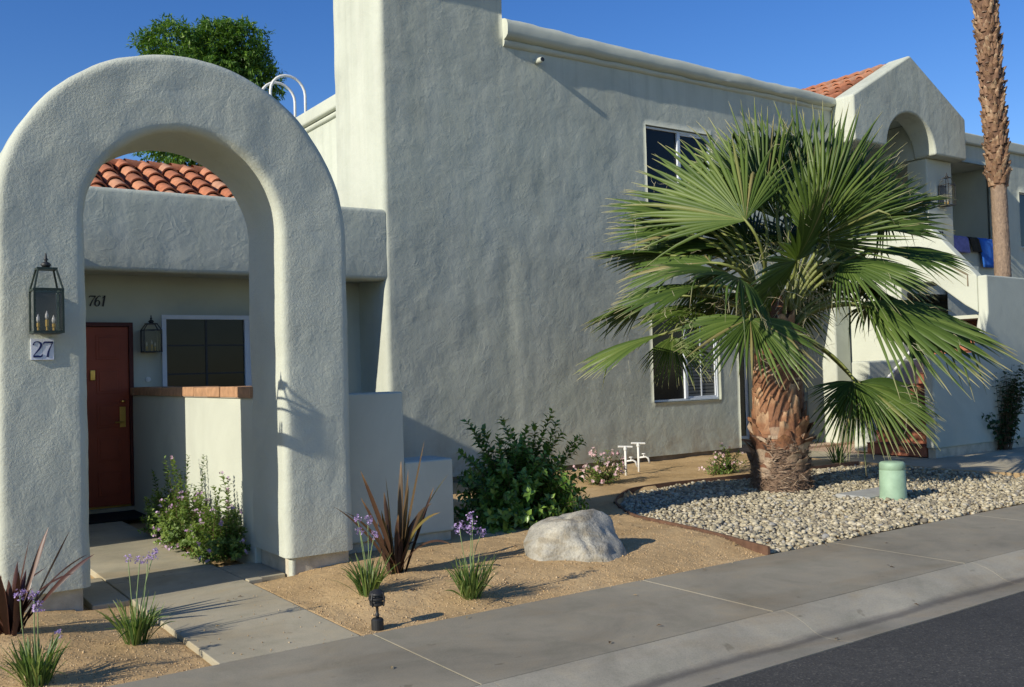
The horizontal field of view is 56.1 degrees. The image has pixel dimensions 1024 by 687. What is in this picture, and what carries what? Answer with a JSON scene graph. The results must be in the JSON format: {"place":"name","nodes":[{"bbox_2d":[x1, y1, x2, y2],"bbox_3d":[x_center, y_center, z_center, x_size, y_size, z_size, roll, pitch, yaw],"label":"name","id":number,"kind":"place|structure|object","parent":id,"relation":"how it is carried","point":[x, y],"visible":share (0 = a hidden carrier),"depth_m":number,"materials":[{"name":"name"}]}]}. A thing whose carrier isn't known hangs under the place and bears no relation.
{"place":"outdoors","nodes":[
{"label":"outdoors","id":0,"kind":"place"},
{"bbox_2d":[83,521,359,665],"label":"path","id":1,"kind":"structure","parent":0,"point":[200,594],"depth_m":6.78,"materials":[{"name":"concrete"}]},
{"bbox_2d":[89,510,145,524],"bbox_3d":[-4.673,1.964,10.766,1.020,0.022,0.710,-1,-2,-35],"label":"doormat","id":2,"kind":"object","parent":1,"relation":"on","point":[108,517],"visible":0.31,"depth_m":10.79,"materials":[{"name":"black rubber"}]},
{"bbox_2d":[0,506,800,686],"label":"sand bed","id":3,"kind":"object","parent":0,"point":[515,538],"visible":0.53,"depth_m":6.78,"materials":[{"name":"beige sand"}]},
{"bbox_2d":[0,589,71,686],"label":"garlic lily","id":4,"kind":"object","parent":3,"relation":"on","point":[35,668],"visible":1,"depth_m":4.92,"materials":[{"name":"green plant"}]},
{"bbox_2d":[0,527,93,635],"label":"flax plant","id":5,"kind":"object","parent":3,"relation":"on","point":[10,617],"visible":0.94,"depth_m":5.80,"materials":[{"name":"red plant"}]},
{"bbox_2d":[96,548,178,645],"bbox_3d":[-2.198,1.496,5.650,0.449,0.552,0.440,-1,-2,-8],"label":"garlic lily","id":6,"kind":"object","parent":3,"relation":"on","point":[137,630],"visible":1,"depth_m":5.66,"materials":[{"name":"green plant"}]},
{"bbox_2d":[130,386,261,563],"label":"courtyard wall","id":7,"kind":"structure","parent":3,"relation":"on","point":[213,424],"depth_m":9.26,"materials":[{"name":"paint"}]},
{"bbox_2d":[328,513,394,596],"bbox_3d":[-1.004,1.448,6.606,0.406,0.569,0.489,-1,-2,-35],"label":"garlic lily","id":8,"kind":"object","parent":3,"relation":"on","point":[369,581],"visible":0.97,"depth_m":6.59,"materials":[{"name":"green plant"}]},
{"bbox_2d":[368,589,384,630],"bbox_3d":[-0.824,1.629,5.870,0.109,0.254,0.109,-1,-2,-35],"label":"path light","id":9,"kind":"object","parent":3,"relation":"on","point":[376,598],"visible":1,"depth_m":5.84,"materials":[{"name":"black metal"}]},
{"bbox_2d":[336,444,450,574],"bbox_3d":[-0.897,1.226,7.123,1.072,0.972,0.662,-1,-2,-35],"label":"flax plant","id":10,"kind":"object","parent":3,"relation":"on","point":[404,534],"visible":0.96,"depth_m":7.11,"materials":[{"name":"red plant"}]},
{"bbox_2d":[349,392,453,553],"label":"garden wall","id":11,"kind":"structure","parent":3,"relation":"on","point":[377,458],"depth_m":8.28,"materials":[{"name":"paint"}]},
{"bbox_2d":[438,511,498,599],"bbox_3d":[-0.247,1.418,6.416,0.435,0.589,0.523,-1,-2,-14],"label":"garlic lily","id":12,"kind":"object","parent":3,"relation":"on","point":[472,586],"visible":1,"depth_m":6.43,"materials":[{"name":"green plant"}]},
{"bbox_2d":[52,473,917,679],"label":"leaf litter","id":13,"kind":"object","parent":3,"relation":"on","point":[516,572],"visible":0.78,"depth_m":6.78,"materials":[{"name":"brown plant"}]},
{"bbox_2d":[453,408,592,533],"bbox_3d":[0.085,1.257,9.568,1.630,1.213,1.255,-1,-2,-35],"label":"privet bush","id":14,"kind":"object","parent":3,"relation":"on","point":[520,486],"visible":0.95,"depth_m":9.30,"materials":[{"name":"green plant"}]},
{"bbox_2d":[523,509,626,561],"bbox_3d":[0.522,1.742,7.760,0.854,0.777,0.849,-1,-2,-35],"label":"boulder","id":15,"kind":"object","parent":3,"relation":"on","point":[589,535],"visible":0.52,"depth_m":7.56,"materials":[{"name":"stone"}]},
{"bbox_2d":[90,453,878,578],"bbox_3d":[-0.641,1.874,11.376,12.700,0.108,3.150,-1,-2,-35],"label":"sand bed","id":16,"kind":"object","parent":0,"point":[664,471],"visible":0.18,"depth_m":12.99,"materials":[{"name":"beige sand"}]},
{"bbox_2d":[137,467,188,536],"bbox_3d":[-3.463,1.564,9.649,0.608,0.719,0.984,-1,-2,-35],"label":"bedding plant","id":17,"kind":"object","parent":16,"relation":"on","point":[151,519],"visible":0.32,"depth_m":9.52,"materials":[{"name":"green plant"}]},
{"bbox_2d":[153,454,220,550],"bbox_3d":[-2.978,1.460,8.896,0.658,0.870,0.955,-1,-2,-35],"label":"bedding plant","id":18,"kind":"object","parent":16,"relation":"on","point":[174,534],"visible":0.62,"depth_m":8.79,"materials":[{"name":"green plant"}]},
{"bbox_2d":[181,471,252,564],"bbox_3d":[-2.476,1.479,8.254,0.687,0.762,0.905,-1,-2,-35],"label":"bedding plant","id":19,"kind":"object","parent":16,"relation":"on","point":[224,544],"visible":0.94,"depth_m":8.14,"materials":[{"name":"green plant"}]},
{"bbox_2d":[573,447,627,484],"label":"pink shrub","id":20,"kind":"object","parent":16,"relation":"on","point":[603,477],"visible":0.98,"depth_m":12.38,"materials":[{"name":"green plant"}]},
{"bbox_2d":[618,446,637,475],"bbox_3d":[1.601,1.646,13.255,0.267,0.480,0.057,-2,-2,1],"label":"hose bib","id":21,"kind":"object","parent":16,"relation":"on","point":[625,454],"visible":0.98,"depth_m":13.24,"materials":[{"name":"white metal"}]},
{"bbox_2d":[631,442,649,471],"bbox_3d":[1.832,1.645,13.659,0.267,0.490,0.057,-2,-2,1],"label":"hose bib","id":22,"kind":"object","parent":16,"relation":"on","point":[638,453],"visible":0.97,"depth_m":13.65,"materials":[{"name":"white metal"}]},
{"bbox_2d":[698,442,746,474],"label":"pink shrub","id":23,"kind":"object","parent":16,"relation":"on","point":[724,466],"visible":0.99,"depth_m":13.16,"materials":[{"name":"green plant"}]},
{"bbox_2d":[814,438,860,462],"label":"strap leaf plant","id":24,"kind":"object","parent":16,"relation":"on","point":[838,454],"visible":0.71,"depth_m":14.13,"materials":[{"name":"green plant"}]},
{"bbox_2d":[0,0,1023,161],"label":"sky","id":25,"kind":"structure","parent":0,"point":[800,44],"materials":[{"name":"blue"}]},
{"bbox_2d":[83,0,1023,521],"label":"house","id":26,"kind":"structure","parent":0,"point":[483,158],"depth_m":13.57,"materials":[{"name":"paint"}]},
{"bbox_2d":[89,295,105,306],"bbox_3d":[-4.861,-0.499,11.259,0.183,0.131,0.014,-1,-2,-35],"label":"house number","id":27,"kind":"object","parent":26,"relation":"attached to","point":[96,300],"visible":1,"depth_m":11.25,"materials":[{"name":"black metal"}]},
{"bbox_2d":[86,327,130,507],"bbox_3d":[-4.896,0.856,11.168,0.866,2.100,0.130,-1,-2,-35],"label":"door","id":28,"kind":"structure","parent":26,"relation":"in","point":[107,365],"depth_m":11.29,"materials":[{"name":"red paint"}]},
{"bbox_2d":[140,316,162,352],"bbox_3d":[-4.323,-0.118,11.505,0.215,0.448,0.190,-1,-2,-35],"label":"wall lantern","id":29,"kind":"object","parent":26,"relation":"attached to","point":[148,340],"depth_m":11.51,"materials":[{"name":"black metal"}]},
{"bbox_2d":[161,315,251,386],"bbox_3d":[-3.387,0.185,12.256,2.100,1.085,0.056,-1,-2,-35],"label":"window","id":30,"kind":"structure","parent":26,"relation":"in","point":[199,350],"depth_m":11.97,"materials":[{"name":"black glass"}]},
{"bbox_2d":[262,74,306,117],"bbox_3d":[-4.679,-4.219,19.700,0.795,2.463,0.606,-1,-2,-35],"label":"roof ladder","id":31,"kind":"object","parent":26,"relation":"attached to","point":[274,81],"visible":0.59,"depth_m":19.68,"materials":[{"name":"white metal"}]},
{"bbox_2d":[646,126,709,203],"bbox_3d":[2.725,-2.797,15.749,1.490,1.370,0.056,-1,-2,-35],"label":"window","id":32,"kind":"structure","parent":26,"relation":"in","point":[670,138],"depth_m":15.61,"materials":[{"name":"black glass"}]},
{"bbox_2d":[652,316,718,401],"bbox_3d":[2.814,0.238,15.670,1.500,1.385,0.056,-1,-2,-35],"label":"window","id":33,"kind":"structure","parent":26,"relation":"in","point":[706,390],"depth_m":15.62,"materials":[{"name":"clear glass"}]},
{"bbox_2d":[739,341,748,438],"bbox_3d":[3.960,0.764,17.884,1.220,2.100,0.056,-1,-2,-35],"label":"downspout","id":34,"kind":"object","parent":26,"relation":"in","point":[743,381],"depth_m":18.17,"materials":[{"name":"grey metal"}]},
{"bbox_2d":[938,173,955,206],"bbox_3d":[8.806,-3.124,19.463,0.255,0.678,0.240,-1,-2,-35],"label":"wall lantern","id":35,"kind":"object","parent":26,"relation":"attached to","point":[941,189],"depth_m":19.46,"materials":[{"name":"black metal"}]},
{"bbox_2d":[954,235,970,252],"bbox_3d":[9.383,-2.099,20.275,0.680,0.377,0.242,-1,-2,-35],"label":"beach towel","id":36,"kind":"object","parent":26,"relation":"hanging from","point":[961,244],"visible":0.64,"depth_m":20.22,"materials":[{"name":"fabric"}]},
{"bbox_2d":[967,237,981,251],"bbox_3d":[9.855,-2.123,20.604,0.416,0.338,0.242,-1,-2,-35],"label":"beach towel","id":37,"kind":"object","parent":26,"relation":"hanging from","point":[975,244],"visible":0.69,"depth_m":20.52,"materials":[{"name":"black fabric"}]},
{"bbox_2d":[978,238,993,267],"bbox_3d":[10.280,-1.967,20.891,0.673,0.657,0.243,-1,-2,-35],"label":"beach towel","id":38,"kind":"object","parent":26,"relation":"hanging from","point":[986,244],"visible":0.63,"depth_m":20.77,"materials":[{"name":"blue fabric"}]},
{"bbox_2d":[1019,193,1023,246],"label":"window","id":39,"kind":"structure","parent":26,"relation":"in","point":[1021,196],"depth_m":21.99,"materials":[{"name":"glass"}]},
{"bbox_2d":[107,504,1023,686],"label":"sidewalk","id":40,"kind":"structure","parent":0,"point":[477,649],"depth_m":5.95,"materials":[{"name":"concrete"}]},
{"bbox_2d":[739,442,854,452],"bbox_3d":[4.973,1.958,17.774,3.380,0.170,1.340,-1,-2,-35],"label":"soil bed","id":41,"kind":"object","parent":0,"point":[744,448],"visible":0.07,"depth_m":17.54,"materials":[{"name":"brown soil"}]},
{"bbox_2d":[589,465,1023,546],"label":"sand bed","id":42,"kind":"object","parent":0,"point":[610,505],"visible":0.1,"depth_m":10.45,"materials":[{"name":"beige sand"}]},
{"bbox_2d":[615,461,858,554],"bbox_3d":[2.560,1.796,11.434,2.290,0.146,7.074,-2,-2,25],"label":"garden edging","id":43,"kind":"object","parent":42,"relation":"on","point":[759,548],"visible":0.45,"depth_m":9.87,"materials":[{"name":"brown metal"}]},
{"bbox_2d":[619,464,1023,553],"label":"river pebbles","id":44,"kind":"object","parent":42,"relation":"on","point":[807,527],"visible":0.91,"depth_m":10.22,"materials":[{"name":"beige gravel"}]},
{"bbox_2d":[574,99,1023,493],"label":"fan palm","id":45,"kind":"object","parent":44,"relation":"on","point":[814,188],"visible":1,"depth_m":11.47,"materials":[{"name":"green plant"}]},
{"bbox_2d":[879,461,906,500],"bbox_3d":[4.198,1.519,10.593,0.300,0.443,0.300,-1,-2,-35],"label":"utility pedestal","id":46,"kind":"object","parent":44,"relation":"on","point":[892,480],"visible":0.9,"depth_m":10.48,"materials":[{"name":"green plastic"}]},
{"bbox_2d":[835,487,911,498],"bbox_3d":[4.151,1.740,11.006,0.850,0.085,0.430,-1,-2,-35],"label":"concrete pad","id":47,"kind":"object","parent":42,"relation":"on","point":[871,492],"visible":0.33,"depth_m":10.90,"materials":[{"name":"concrete"}]},
{"bbox_2d":[709,592,1023,686],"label":"road","id":48,"kind":"structure","parent":0,"point":[982,645],"depth_m":5.26,"materials":[{"name":"grey asphalt"}]},
{"bbox_2d":[809,444,928,457],"bbox_3d":[6.771,1.901,17.709,6.700,0.180,4.500,-1,-2,-35],"label":"soil bed","id":49,"kind":"object","parent":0,"point":[824,449],"visible":0.04,"depth_m":16.80,"materials":[{"name":"brown soil"}]},
{"bbox_2d":[849,229,1023,458],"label":"staircase","id":50,"kind":"structure","parent":49,"relation":"on","point":[996,303],"depth_m":16.04,"materials":[{"name":"paint"}]},
{"bbox_2d":[982,364,1023,449],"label":"climbing vine","id":51,"kind":"object","parent":50,"relation":"attached to","point":[1004,431],"visible":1,"depth_m":15.92,"materials":[{"name":"green plant"}]},
{"bbox_2d":[970,0,1011,276],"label":"tall palm","id":52,"kind":"object","parent":49,"relation":"on","point":[989,48],"visible":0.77,"depth_m":19.25,"materials":[{"name":"brown plant"}]},
{"bbox_2d":[808,447,1023,472],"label":"path","id":53,"kind":"structure","parent":0,"point":[1010,461],"depth_m":14.48,"materials":[{"name":"concrete"}]},
{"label":"ground","id":54,"kind":"structure","parent":0,"visible":0},
{"bbox_2d":[0,55,352,612],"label":"entry arch","id":55,"kind":"structure","parent":54,"relation":"on","point":[251,146],"depth_m":7.17,"materials":[{"name":"paint"}]},
{"bbox_2d":[30,339,53,359],"bbox_3d":[-3.182,0.039,6.504,0.140,0.143,0.033,-1,-2,-35],"label":"number plaque","id":56,"kind":"object","parent":55,"relation":"attached to","point":[42,349],"visible":1,"depth_m":6.50,"materials":[{"name":"white ceramic"}]},
{"bbox_2d":[28,253,64,333],"bbox_3d":[-3.115,-0.335,6.420,0.187,0.538,0.230,-1,-2,-35],"label":"wall lantern","id":57,"kind":"object","parent":55,"relation":"attached to","point":[42,310],"depth_m":6.43,"materials":[{"name":"metal"}]},
{"bbox_2d":[126,12,287,166],"bbox_3d":[-7.000,-2.636,22.158,3.967,10.377,2.890,-1,-2,-35],"label":"shade tree","id":58,"kind":"object","parent":54,"relation":"on","point":[218,41],"visible":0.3,"depth_m":21.97,"materials":[{"name":"green plant"}]},
{"bbox_2d":[474,549,1023,686],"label":"kerb","id":59,"kind":"structure","parent":54,"relation":"on","point":[711,656],"depth_m":5.69,"materials":[{"name":"concrete"}]}
]}

